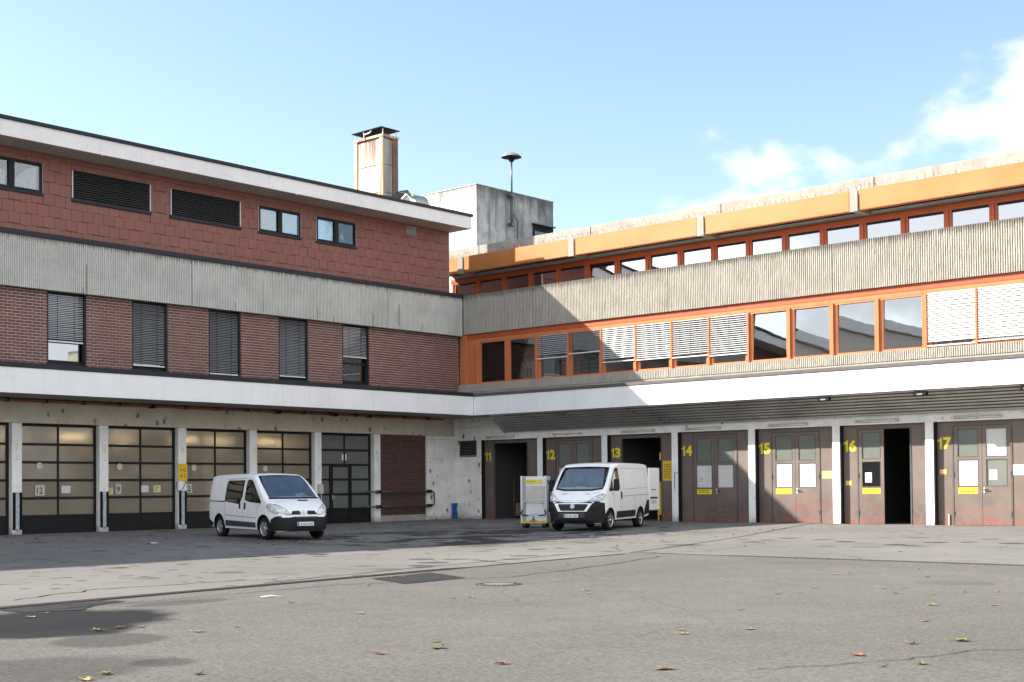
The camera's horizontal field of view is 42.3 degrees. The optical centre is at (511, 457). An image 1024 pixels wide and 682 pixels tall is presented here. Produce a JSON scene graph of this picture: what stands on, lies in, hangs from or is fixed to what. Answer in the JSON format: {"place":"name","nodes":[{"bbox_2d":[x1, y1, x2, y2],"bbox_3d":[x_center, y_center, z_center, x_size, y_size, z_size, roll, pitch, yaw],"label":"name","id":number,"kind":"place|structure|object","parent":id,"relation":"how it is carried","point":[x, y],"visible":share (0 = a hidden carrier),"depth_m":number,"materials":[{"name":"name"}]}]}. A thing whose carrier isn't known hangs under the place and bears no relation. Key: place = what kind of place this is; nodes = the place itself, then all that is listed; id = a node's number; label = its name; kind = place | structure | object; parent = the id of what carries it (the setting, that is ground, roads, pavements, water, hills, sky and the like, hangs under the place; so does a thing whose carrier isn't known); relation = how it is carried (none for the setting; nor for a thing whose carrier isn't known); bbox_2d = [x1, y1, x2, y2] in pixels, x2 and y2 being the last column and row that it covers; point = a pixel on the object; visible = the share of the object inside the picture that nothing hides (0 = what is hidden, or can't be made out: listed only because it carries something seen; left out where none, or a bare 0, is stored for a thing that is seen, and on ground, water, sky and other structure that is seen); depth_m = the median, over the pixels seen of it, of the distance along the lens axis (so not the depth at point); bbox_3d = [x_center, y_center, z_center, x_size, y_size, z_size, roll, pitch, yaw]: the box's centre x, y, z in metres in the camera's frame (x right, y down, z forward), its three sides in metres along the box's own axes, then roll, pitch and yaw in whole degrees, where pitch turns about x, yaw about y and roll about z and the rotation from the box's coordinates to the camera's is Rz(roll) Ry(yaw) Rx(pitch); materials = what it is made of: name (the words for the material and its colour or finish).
{"place":"outdoors","nodes":[
{"label":"outdoors","id":0,"kind":"place"},
{"bbox_2d":[0,522,1023,681],"bbox_3d":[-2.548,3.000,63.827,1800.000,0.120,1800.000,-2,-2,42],"label":"ground","id":1,"kind":"structure","parent":0,"point":[624,621],"depth_m":15.50,"materials":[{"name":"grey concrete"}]},
{"bbox_2d":[0,600,123,611],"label":"road patch","id":2,"kind":"object","parent":1,"relation":"on","point":[76,605],"visible":1,"depth_m":18.66,"materials":[{"name":"grey asphalt"}]},
{"bbox_2d":[0,114,472,534],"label":"depot building","id":3,"kind":"structure","parent":1,"relation":"on","point":[164,313],"depth_m":53.29,"materials":[{"name":"brick"}]},
{"bbox_2d":[0,422,8,534],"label":"sectional door","id":4,"kind":"structure","parent":3,"relation":"in","point":[4,427],"depth_m":47.05,"materials":[{"name":"metal"}]},
{"bbox_2d":[0,156,43,195],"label":"window","id":5,"kind":"structure","parent":3,"relation":"in","point":[25,182],"depth_m":48.65,"materials":[{"name":"black glass"}]},
{"bbox_2d":[35,485,44,495],"bbox_3d":[-17.126,1.191,48.018,0.006,0.380,0.380,-2,-2,42],"label":"notice","id":6,"kind":"object","parent":3,"relation":"attached to","point":[39,490],"visible":1,"depth_m":48.02,"materials":[{"name":"grey paper"}]},
{"bbox_2d":[22,423,95,533],"bbox_3d":[-16.668,0.773,48.588,0.090,3.997,3.070,-2,-2,42],"label":"sectional door","id":7,"kind":"structure","parent":3,"relation":"in","point":[67,453],"depth_m":48.61,"materials":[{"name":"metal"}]},
{"bbox_2d":[61,486,69,492],"bbox_3d":[-16.438,1.172,48.785,0.004,0.280,0.360,-2,-2,42],"label":"notice","id":8,"kind":"object","parent":3,"relation":"attached to","point":[65,489],"visible":1,"depth_m":48.77,"materials":[{"name":"white paper"}]},
{"bbox_2d":[47,291,87,366],"bbox_3d":[-16.390,-4.701,48.596,0.320,2.665,1.600,-2,-2,42],"label":"window","id":9,"kind":"structure","parent":3,"relation":"in","point":[83,297],"depth_m":48.65,"materials":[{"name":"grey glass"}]},
{"bbox_2d":[108,426,174,530],"bbox_3d":[-14.362,0.809,51.154,0.090,3.997,3.070,-2,-2,42],"label":"sectional door","id":10,"kind":"structure","parent":3,"relation":"in","point":[146,455],"depth_m":51.16,"materials":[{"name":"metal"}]},
{"bbox_2d":[141,485,148,491],"bbox_3d":[-14.212,1.212,51.262,0.004,0.270,0.320,-2,-2,42],"label":"notice","id":11,"kind":"object","parent":3,"relation":"attached to","point":[144,488],"visible":1,"depth_m":51.26,"materials":[{"name":"white paper"}]},
{"bbox_2d":[132,300,168,371],"bbox_3d":[-14.054,-4.665,51.195,0.320,2.665,1.610,-2,-2,42],"label":"window","id":12,"kind":"structure","parent":3,"relation":"in","point":[164,368],"depth_m":51.23,"materials":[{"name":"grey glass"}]},
{"bbox_2d":[153,485,160,491],"bbox_3d":[-13.851,1.217,51.664,0.004,0.270,0.320,-2,-2,42],"label":"notice","id":13,"kind":"object","parent":3,"relation":"attached to","point":[156,488],"visible":1,"depth_m":51.66,"materials":[{"name":"yellow paper"}]},
{"bbox_2d":[176,464,186,490],"bbox_3d":[-13.020,0.782,52.178,0.072,1.091,0.552,-2,-2,42],"label":"yellow sign","id":14,"kind":"object","parent":3,"relation":"attached to","point":[182,472],"visible":1,"depth_m":52.23,"materials":[{"name":"yellow metal"}]},
{"bbox_2d":[186,428,245,528],"bbox_3d":[-12.056,0.845,53.720,0.090,3.997,3.070,-2,-2,42],"label":"sectional door","id":15,"kind":"structure","parent":3,"relation":"in","point":[214,452],"depth_m":53.44,"materials":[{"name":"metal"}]},
{"bbox_2d":[209,309,241,376],"bbox_3d":[-11.725,-4.629,53.787,0.320,2.665,1.600,-2,-2,42],"label":"window","id":16,"kind":"structure","parent":3,"relation":"in","point":[238,315],"depth_m":53.83,"materials":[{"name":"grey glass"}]},
{"bbox_2d":[258,205,301,239],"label":"window","id":17,"kind":"structure","parent":3,"relation":"in","point":[279,221],"depth_m":57.29,"materials":[{"name":"black glass"}]},
{"bbox_2d":[257,431,311,486],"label":"sectional door","id":18,"kind":"structure","parent":3,"relation":"in","point":[285,452],"depth_m":56.43,"materials":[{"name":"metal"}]},
{"bbox_2d":[279,317,308,381],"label":"window","id":19,"kind":"structure","parent":3,"relation":"in","point":[293,333],"depth_m":56.47,"materials":[{"name":"grey glass"}]},
{"bbox_2d":[317,484,323,493],"bbox_3d":[-8.294,1.984,57.355,0.138,1.670,0.250,-2,-2,42],"label":"switch box","id":20,"kind":"object","parent":3,"relation":"attached to","point":[320,488],"visible":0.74,"depth_m":57.31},
{"bbox_2d":[316,216,356,248],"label":"window","id":21,"kind":"structure","parent":3,"relation":"in","point":[329,231],"depth_m":59.63,"materials":[{"name":"clear glass"}]},
{"bbox_2d":[321,433,370,523],"bbox_3d":[-7.418,0.915,58.814,0.180,3.995,3.050,-2,-2,42],"label":"entrance door","id":22,"kind":"structure","parent":3,"relation":"in","point":[346,457],"depth_m":58.93,"materials":[{"name":"metal"}]},
{"bbox_2d":[342,324,369,385],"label":"window","id":23,"kind":"structure","parent":3,"relation":"in","point":[355,339],"depth_m":59.15,"materials":[{"name":"grey glass"}]},
{"bbox_2d":[365,490,434,507],"bbox_3d":[-5.124,1.891,60.805,0.248,0.810,4.339,-2,-2,42],"label":"guard rail","id":24,"kind":"object","parent":3,"relation":"attached to","point":[426,505],"visible":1,"depth_m":60.82,"materials":[{"name":"metal"}]},
{"bbox_2d":[390,190,428,204],"bbox_3d":[-5.005,-12.309,64.663,1.480,1.224,1.400,-2,-2,42],"label":"roof cowl","id":25,"kind":"object","parent":3,"relation":"on","point":[408,196],"visible":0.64,"depth_m":64.38,"materials":[{"name":"metal"}]},
{"bbox_2d":[0,532,633,606],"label":"yard apron","id":26,"kind":"object","parent":1,"relation":"on","point":[48,565],"visible":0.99,"depth_m":30.02,"materials":[{"name":"concrete"}]},
{"bbox_2d":[16,579,268,599],"bbox_3d":[-6.036,2.182,22.270,0.992,0.001,5.462,-2,-2,42],"label":"tar joint","id":27,"kind":"object","parent":26,"relation":"on","point":[122,587],"visible":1,"depth_m":22.09,"materials":[{"name":"black asphalt"}]},
{"bbox_2d":[267,553,573,582],"bbox_3d":[-1.404,2.263,27.832,0.219,0.001,11.147,-1,-1,33],"label":"tar joint","id":28,"kind":"object","parent":26,"relation":"on","point":[406,568],"visible":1,"depth_m":26.53,"materials":[{"name":"black asphalt"}]},
{"bbox_2d":[54,556,658,609],"bbox_3d":[-0.966,2.181,24.082,1.409,0.001,15.927,-1,-2,38],"label":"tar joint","id":29,"kind":"object","parent":1,"relation":"on","point":[365,583],"visible":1,"depth_m":22.77,"materials":[{"name":"black asphalt"}]},
{"bbox_2d":[373,572,465,583],"bbox_3d":[-1.690,2.187,24.093,1.458,0.001,2.630,-1,-1,33],"label":"road patch","id":30,"kind":"object","parent":1,"relation":"on","point":[419,577],"visible":1,"depth_m":24.03,"materials":[{"name":"grey asphalt"}]},
{"bbox_2d":[475,582,521,585],"bbox_3d":[-0.230,2.140,22.429,0.800,0.014,0.800,-2,-2,42],"label":"manhole cover","id":31,"kind":"object","parent":1,"relation":"on","point":[498,584],"visible":1,"depth_m":22.31,"materials":[{"name":"metal"}]},
{"bbox_2d":[102,519,1023,564],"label":"dock apron","id":32,"kind":"object","parent":1,"relation":"on","point":[976,544],"visible":0.82,"depth_m":40.85,"materials":[{"name":"concrete"}]},
{"bbox_2d":[209,473,326,539],"bbox_3d":[-8.179,1.601,44.537,2.463,2.164,5.462,0,-2,-36],"label":"crew van","id":33,"kind":"object","parent":32,"relation":"on","point":[268,506],"visible":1,"depth_m":43.54,"materials":[{"name":"white metal"}]},
{"bbox_2d":[1,519,869,548],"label":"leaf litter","id":34,"kind":"object","parent":32,"relation":"on","point":[315,539],"visible":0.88,"depth_m":43.70,"materials":[{"name":"brown plant"}]},
{"bbox_2d":[452,503,457,518],"bbox_3d":[-2.731,2.552,63.352,0.310,0.760,0.310,-2,-2,42],"label":"blue tub","id":35,"kind":"object","parent":32,"relation":"on","point":[454,510],"visible":1,"depth_m":63.23,"materials":[{"name":"plastic"}]},
{"bbox_2d":[520,476,550,527],"bbox_3d":[0.924,1.679,50.276,1.104,1.970,0.852,-1,-1,13],"label":"mail trolley","id":36,"kind":"object","parent":32,"relation":"on","point":[535,498],"visible":0.98,"depth_m":49.98,"materials":[{"name":"metal"}]},
{"bbox_2d":[549,462,659,529],"bbox_3d":[3.363,1.387,48.968,2.667,2.461,6.159,-1,-1,25],"label":"delivery van","id":37,"kind":"object","parent":32,"relation":"on","point":[605,495],"visible":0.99,"depth_m":47.65,"materials":[{"name":"white metal"}]},
{"bbox_2d":[629,523,813,552],"bbox_3d":[7.402,2.432,41.767,0.305,0.120,20.676,-1,-1,25],"label":"tar joint","id":38,"kind":"object","parent":32,"relation":"on","point":[722,539],"visible":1,"depth_m":39.10,"materials":[{"name":"black asphalt"}]},
{"bbox_2d":[437,150,1023,525],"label":"office building","id":39,"kind":"structure","parent":1,"relation":"on","point":[743,326],"depth_m":53.58,"materials":[{"name":"concrete"}]},
{"bbox_2d":[452,282,476,302],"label":"window","id":40,"kind":"structure","parent":39,"relation":"in","point":[467,289],"depth_m":69.13,"materials":[{"name":"clear glass"}]},
{"bbox_2d":[420,183,555,292],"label":"concrete tower","id":41,"kind":"structure","parent":39,"relation":"on","point":[488,207],"depth_m":72.87,"materials":[{"name":"concrete"}]},
{"bbox_2d":[501,152,521,236],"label":"siren mast","id":42,"kind":"object","parent":41,"relation":"attached to","point":[511,157],"visible":1,"depth_m":73.28,"materials":[{"name":"metal"}]},
{"bbox_2d":[477,278,502,293],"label":"window","id":43,"kind":"structure","parent":39,"relation":"in","point":[493,285],"depth_m":68.00,"materials":[{"name":"clear glass"}]},
{"bbox_2d":[476,339,505,383],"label":"window","id":44,"kind":"structure","parent":39,"relation":"in","point":[490,355],"depth_m":62.67,"materials":[{"name":"glass"}]},
{"bbox_2d":[486,435,514,437],"bbox_3d":[-0.555,-0.982,62.015,1.750,0.110,0.125,-2,-2,42],"label":"tube lamp","id":45,"kind":"object","parent":39,"relation":"attached to","point":[501,436],"visible":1,"depth_m":61.95,"materials":[{"name":"white glass"}]},
{"bbox_2d":[481,438,536,518],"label":"loading door","id":46,"kind":"structure","parent":39,"relation":"in","point":[487,446],"depth_m":62.70,"materials":[{"name":"paint"}]},
{"bbox_2d":[503,274,528,289],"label":"window","id":47,"kind":"structure","parent":39,"relation":"in","point":[519,281],"depth_m":66.79,"materials":[{"name":"clear glass"}]},
{"bbox_2d":[513,481,520,517],"bbox_3d":[0.589,2.007,63.308,0.800,1.750,0.700,-1,-2,36],"label":"roll cage","id":48,"kind":"object","parent":39,"relation":"on","point":[518,508],"visible":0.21,"depth_m":63.19,"materials":[{"name":"metal"}]},
{"bbox_2d":[505,336,535,381],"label":"window","id":49,"kind":"structure","parent":39,"relation":"in","point":[520,353],"depth_m":61.41,"materials":[{"name":"glass"}]},
{"bbox_2d":[529,270,556,286],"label":"window","id":50,"kind":"structure","parent":39,"relation":"in","point":[546,277],"depth_m":65.60,"materials":[{"name":"clear glass"}]},
{"bbox_2d":[536,333,566,378],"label":"window","id":51,"kind":"structure","parent":39,"relation":"in","point":[540,339],"depth_m":60.34,"materials":[{"name":"glass"}]},
{"bbox_2d":[554,356,581,375],"bbox_3d":[2.558,-3.912,60.707,1.290,1.350,0.440,-2,-2,42],"label":"shelf unit","id":52,"kind":"object","parent":39,"relation":"on","point":[560,365],"visible":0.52,"depth_m":60.70,"materials":[{"name":"metal"}]},
{"bbox_2d":[557,265,585,282],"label":"window","id":53,"kind":"structure","parent":39,"relation":"in","point":[579,272],"depth_m":64.41,"materials":[{"name":"clear glass"}]},
{"bbox_2d":[542,436,601,496],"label":"loading door","id":54,"kind":"structure","parent":39,"relation":"in","point":[558,452],"depth_m":59.63,"materials":[{"name":"paint"}]},
{"bbox_2d":[567,329,599,376],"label":"window","id":55,"kind":"structure","parent":39,"relation":"in","point":[570,360],"depth_m":59.29,"materials":[{"name":"orange paint"}]},
{"bbox_2d":[583,354,598,373],"bbox_3d":[3.655,-3.942,59.721,0.840,1.350,0.440,-2,-2,42],"label":"shelf unit","id":56,"kind":"object","parent":39,"relation":"on","point":[597,362],"visible":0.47,"depth_m":59.70,"materials":[{"name":"metal"}]},
{"bbox_2d":[586,261,615,278],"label":"window","id":57,"kind":"structure","parent":39,"relation":"in","point":[609,269],"depth_m":63.24,"materials":[{"name":"clear glass"}]},
{"bbox_2d":[600,325,634,373],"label":"window","id":58,"kind":"structure","parent":39,"relation":"in","point":[604,354],"depth_m":57.66,"materials":[{"name":"orange paint"}]},
{"bbox_2d":[615,256,646,273],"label":"window","id":59,"kind":"structure","parent":39,"relation":"in","point":[629,266],"depth_m":62.00,"materials":[{"name":"clear glass"}]},
{"bbox_2d":[621,429,654,432],"bbox_3d":[5.395,-1.147,56.670,1.750,0.110,0.125,-2,-2,42],"label":"tube lamp","id":60,"kind":"object","parent":39,"relation":"attached to","point":[642,430],"visible":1,"depth_m":56.59,"materials":[{"name":"white glass"}]},
{"bbox_2d":[607,433,671,520],"bbox_3d":[5.523,0.852,56.779,3.397,3.735,0.260,-2,-2,42],"label":"loading door","id":61,"kind":"structure","parent":39,"relation":"in","point":[614,442],"depth_m":56.11,"materials":[{"name":"paint"}]},
{"bbox_2d":[634,321,670,370],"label":"window","id":62,"kind":"structure","parent":39,"relation":"in","point":[637,328],"depth_m":56.37,"materials":[{"name":"orange paint"}]},
{"bbox_2d":[658,480,660,519],"bbox_3d":[6.553,1.815,56.727,0.400,1.750,0.520,-2,-2,42],"label":"yellow rack","id":63,"kind":"object","parent":39,"relation":"on","point":[659,512],"visible":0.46,"depth_m":56.60,"materials":[{"name":"metal"}]},
{"bbox_2d":[646,251,678,269],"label":"window","id":64,"kind":"structure","parent":39,"relation":"in","point":[664,260],"depth_m":60.79,"materials":[{"name":"clear glass"}]},
{"bbox_2d":[663,461,671,480],"bbox_3d":[6.567,0.552,55.928,0.480,0.840,0.008,-2,-2,42],"label":"yellow board","id":65,"kind":"object","parent":39,"relation":"attached to","point":[667,470],"visible":1,"depth_m":55.92,"materials":[{"name":"yellow plastic"}]},
{"bbox_2d":[670,317,707,367],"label":"window","id":66,"kind":"structure","parent":39,"relation":"in","point":[673,324],"depth_m":55.15,"materials":[{"name":"orange paint"}]},
{"bbox_2d":[679,246,711,264],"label":"window","id":67,"kind":"structure","parent":39,"relation":"in","point":[698,255],"depth_m":59.58,"materials":[{"name":"clear glass"}]},
{"bbox_2d":[684,426,721,429],"bbox_3d":[7.849,-1.216,54.465,1.750,0.110,0.125,-2,-2,42],"label":"tube lamp","id":68,"kind":"object","parent":39,"relation":"attached to","point":[708,427],"visible":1,"depth_m":54.38,"materials":[{"name":"white glass"}]},
{"bbox_2d":[697,489,711,493],"bbox_3d":[7.949,1.408,54.661,0.720,0.210,0.008,-2,-2,42],"label":"door label","id":69,"kind":"object","parent":39,"relation":"attached to","point":[704,491],"depth_m":54.66,"materials":[{"name":"yellow paint"}]},
{"bbox_2d":[678,430,748,521],"bbox_3d":[8.295,0.775,54.289,3.397,3.735,0.260,-2,-2,42],"label":"loading door","id":70,"kind":"structure","parent":39,"relation":"in","point":[722,458],"depth_m":54.36,"materials":[{"name":"paint"}]},
{"bbox_2d":[708,313,746,364],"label":"window","id":71,"kind":"structure","parent":39,"relation":"in","point":[711,323],"depth_m":53.89,"materials":[{"name":"orange paint"}]},
{"bbox_2d":[712,241,746,260],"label":"window","id":72,"kind":"structure","parent":39,"relation":"in","point":[738,249],"depth_m":58.39,"materials":[{"name":"clear glass"}]},
{"bbox_2d":[747,235,783,255],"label":"window","id":73,"kind":"structure","parent":39,"relation":"in","point":[758,246],"depth_m":57.30,"materials":[{"name":"clear glass"}]},
{"bbox_2d":[747,309,788,361],"bbox_3d":[10.196,-4.837,52.563,1.866,2.000,0.206,-2,-2,42],"label":"window","id":74,"kind":"structure","parent":39,"relation":"in","point":[750,316],"depth_m":53.06,"materials":[{"name":"orange paint"}]},
{"bbox_2d":[776,489,791,493],"bbox_3d":[10.721,1.331,52.171,0.720,0.210,0.008,-2,-2,42],"label":"door label","id":75,"kind":"object","parent":39,"relation":"attached to","point":[783,491],"depth_m":52.17,"materials":[{"name":"yellow paint"}]},
{"bbox_2d":[767,422,807,426],"bbox_3d":[10.787,-1.297,51.826,1.750,0.110,0.125,-2,-2,42],"label":"tube lamp","id":76,"kind":"object","parent":39,"relation":"attached to","point":[789,424],"visible":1,"depth_m":51.80,"materials":[{"name":"white glass"}]},
{"bbox_2d":[755,426,832,523],"bbox_3d":[11.067,0.698,51.799,3.397,3.735,0.260,-2,-2,42],"label":"loading door","id":77,"kind":"structure","parent":39,"relation":"in","point":[796,461],"depth_m":51.88,"materials":[{"name":"paint"}]},
{"bbox_2d":[783,230,821,249],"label":"window","id":78,"kind":"structure","parent":39,"relation":"in","point":[785,237],"depth_m":56.30,"materials":[{"name":"orange wood"}]},
{"bbox_2d":[788,304,831,358],"bbox_3d":[11.582,-4.876,51.308,1.866,2.000,0.192,-2,-2,42],"label":"window","id":79,"kind":"structure","parent":39,"relation":"in","point":[791,311],"depth_m":51.80,"materials":[{"name":"orange paint"}]},
{"bbox_2d":[817,397,830,400],"bbox_3d":[11.576,-2.218,49.118,0.480,0.240,0.188,-2,-2,42],"label":"floodlight","id":80,"kind":"object","parent":39,"relation":"attached to","point":[823,398],"visible":1,"depth_m":49.02,"materials":[{"name":"black metal"}]},
{"bbox_2d":[822,471,831,477],"bbox_3d":[12.121,0.658,50.937,0.420,0.280,0.008,-2,-2,42],"label":"notice board","id":81,"kind":"object","parent":39,"relation":"attached to","point":[826,474],"visible":1,"depth_m":50.93,"materials":[{"name":"yellow paper"}]},
{"bbox_2d":[821,224,860,244],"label":"window","id":82,"kind":"structure","parent":39,"relation":"in","point":[823,231],"depth_m":55.04,"materials":[{"name":"orange wood"}]},
{"bbox_2d":[831,299,876,355],"bbox_3d":[12.968,-4.915,50.051,1.866,2.000,0.175,-2,-2,42],"label":"window","id":83,"kind":"structure","parent":39,"relation":"in","point":[834,306],"depth_m":50.55,"materials":[{"name":"orange paint"}]},
{"bbox_2d":[865,473,871,481],"bbox_3d":[13.410,0.747,49.792,0.270,0.370,0.008,-2,-2,42],"label":"paper notice","id":84,"kind":"object","parent":39,"relation":"attached to","point":[868,477],"visible":1,"depth_m":49.79,"materials":[{"name":"white paper"}]},
{"bbox_2d":[863,488,880,493],"bbox_3d":[13.493,1.254,49.681,0.720,0.210,0.008,-2,-2,42],"label":"door label","id":85,"kind":"object","parent":39,"relation":"attached to","point":[871,490],"depth_m":49.68,"materials":[{"name":"yellow paint"}]},
{"bbox_2d":[854,418,898,422],"bbox_3d":[13.576,-1.375,49.321,1.750,0.110,0.125,-2,-2,42],"label":"tube lamp","id":86,"kind":"object","parent":39,"relation":"attached to","point":[876,420],"visible":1,"depth_m":49.27,"materials":[{"name":"grey glass"}]},
{"bbox_2d":[861,218,902,239],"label":"window","id":87,"kind":"structure","parent":39,"relation":"in","point":[863,225],"depth_m":53.80,"materials":[{"name":"orange wood"}]},
{"bbox_2d":[840,423,925,524],"bbox_3d":[13.839,0.621,49.309,3.397,3.735,0.260,-2,-2,42],"label":"loading door","id":88,"kind":"structure","parent":39,"relation":"in","point":[861,448],"depth_m":49.71,"materials":[{"name":"paint"}]},
{"bbox_2d":[877,294,924,351],"bbox_3d":[14.360,-4.954,48.801,1.866,2.000,0.175,-2,-2,42],"label":"window","id":89,"kind":"structure","parent":39,"relation":"in","point":[880,302],"depth_m":49.30,"materials":[{"name":"orange paint"}]},
{"bbox_2d":[913,391,927,395],"bbox_3d":[14.380,-2.296,46.599,0.480,0.240,0.188,-2,-2,42],"label":"floodlight","id":90,"kind":"object","parent":39,"relation":"attached to","point":[922,393],"visible":1,"depth_m":46.49,"materials":[{"name":"black metal"}]},
{"bbox_2d":[902,211,945,233],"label":"window","id":91,"kind":"structure","parent":39,"relation":"in","point":[905,219],"depth_m":52.59,"materials":[{"name":"orange wood"}]},
{"bbox_2d":[924,288,975,347],"bbox_3d":[15.752,-4.993,47.551,1.866,2.000,0.175,-2,-2,42],"label":"window","id":92,"kind":"structure","parent":39,"relation":"in","point":[929,315],"depth_m":47.54,"materials":[{"name":"orange paint"}]},
{"bbox_2d":[958,488,977,493],"bbox_3d":[16.265,1.177,47.191,0.720,0.210,0.008,-2,-2,42],"label":"door label","id":93,"kind":"object","parent":39,"relation":"attached to","point":[967,490],"depth_m":47.18,"materials":[{"name":"yellow paint"}]},
{"bbox_2d":[946,204,991,227],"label":"window","id":94,"kind":"structure","parent":39,"relation":"in","point":[949,223],"depth_m":51.40,"materials":[{"name":"orange wood"}]},
{"bbox_2d":[953,414,1002,418],"bbox_3d":[16.440,-1.455,46.749,1.750,0.110,0.125,-2,-2,42],"label":"tube lamp","id":95,"kind":"object","parent":39,"relation":"attached to","point":[978,416],"visible":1,"depth_m":46.70,"materials":[{"name":"grey glass"}]},
{"bbox_2d":[933,419,1023,525],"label":"loading door","id":96,"kind":"structure","parent":39,"relation":"in","point":[968,451],"depth_m":46.93,"materials":[{"name":"paint"}]},
{"bbox_2d":[990,470,996,479],"bbox_3d":[16.952,0.604,46.611,0.270,0.360,0.008,-2,-2,42],"label":"paper notice","id":97,"kind":"object","parent":39,"relation":"attached to","point":[993,474],"visible":1,"depth_m":46.61,"materials":[{"name":"white paper"}]},
{"bbox_2d":[975,283,1023,343],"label":"window","id":98,"kind":"structure","parent":39,"relation":"in","point":[979,336],"depth_m":46.35,"materials":[{"name":"orange paint"}]},
{"bbox_2d":[991,199,1023,220],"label":"window","id":99,"kind":"structure","parent":39,"relation":"in","point":[994,207],"depth_m":50.36,"materials":[{"name":"orange wood"}]},
{"bbox_2d":[1013,465,1023,474],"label":"white board","id":100,"kind":"object","parent":39,"relation":"attached to","point":[1018,469],"visible":1,"depth_m":46.01,"materials":[{"name":"plastic"}]},
{"bbox_2d":[758,649,1014,668],"bbox_3d":[4.166,1.892,12.707,4.266,0.001,0.446,0,-1,-19],"label":"tar joint","id":101,"kind":"object","parent":1,"relation":"on","point":[926,656],"visible":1,"depth_m":12.62,"materials":[{"name":"black asphalt"}]},
{"label":"drain trough","id":102,"kind":"structure","parent":1,"relation":"on","visible":0},
{"bbox_2d":[0,567,468,608],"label":"drain grate","id":103,"kind":"object","parent":102,"relation":"on","point":[152,594],"visible":0.98,"depth_m":21.76,"materials":[{"name":"metal"}]},
{"label":"drain trough","id":104,"kind":"structure","parent":1,"relation":"on","visible":0},
{"bbox_2d":[728,555,1023,565],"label":"drain grate","id":105,"kind":"object","parent":104,"relation":"on","point":[880,560],"visible":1,"depth_m":28.11,"materials":[{"name":"metal"}]},
{"bbox_2d":[0,0,1023,232],"label":"sky","id":106,"kind":"structure","parent":0,"point":[612,110],"materials":[{"name":"blue"}]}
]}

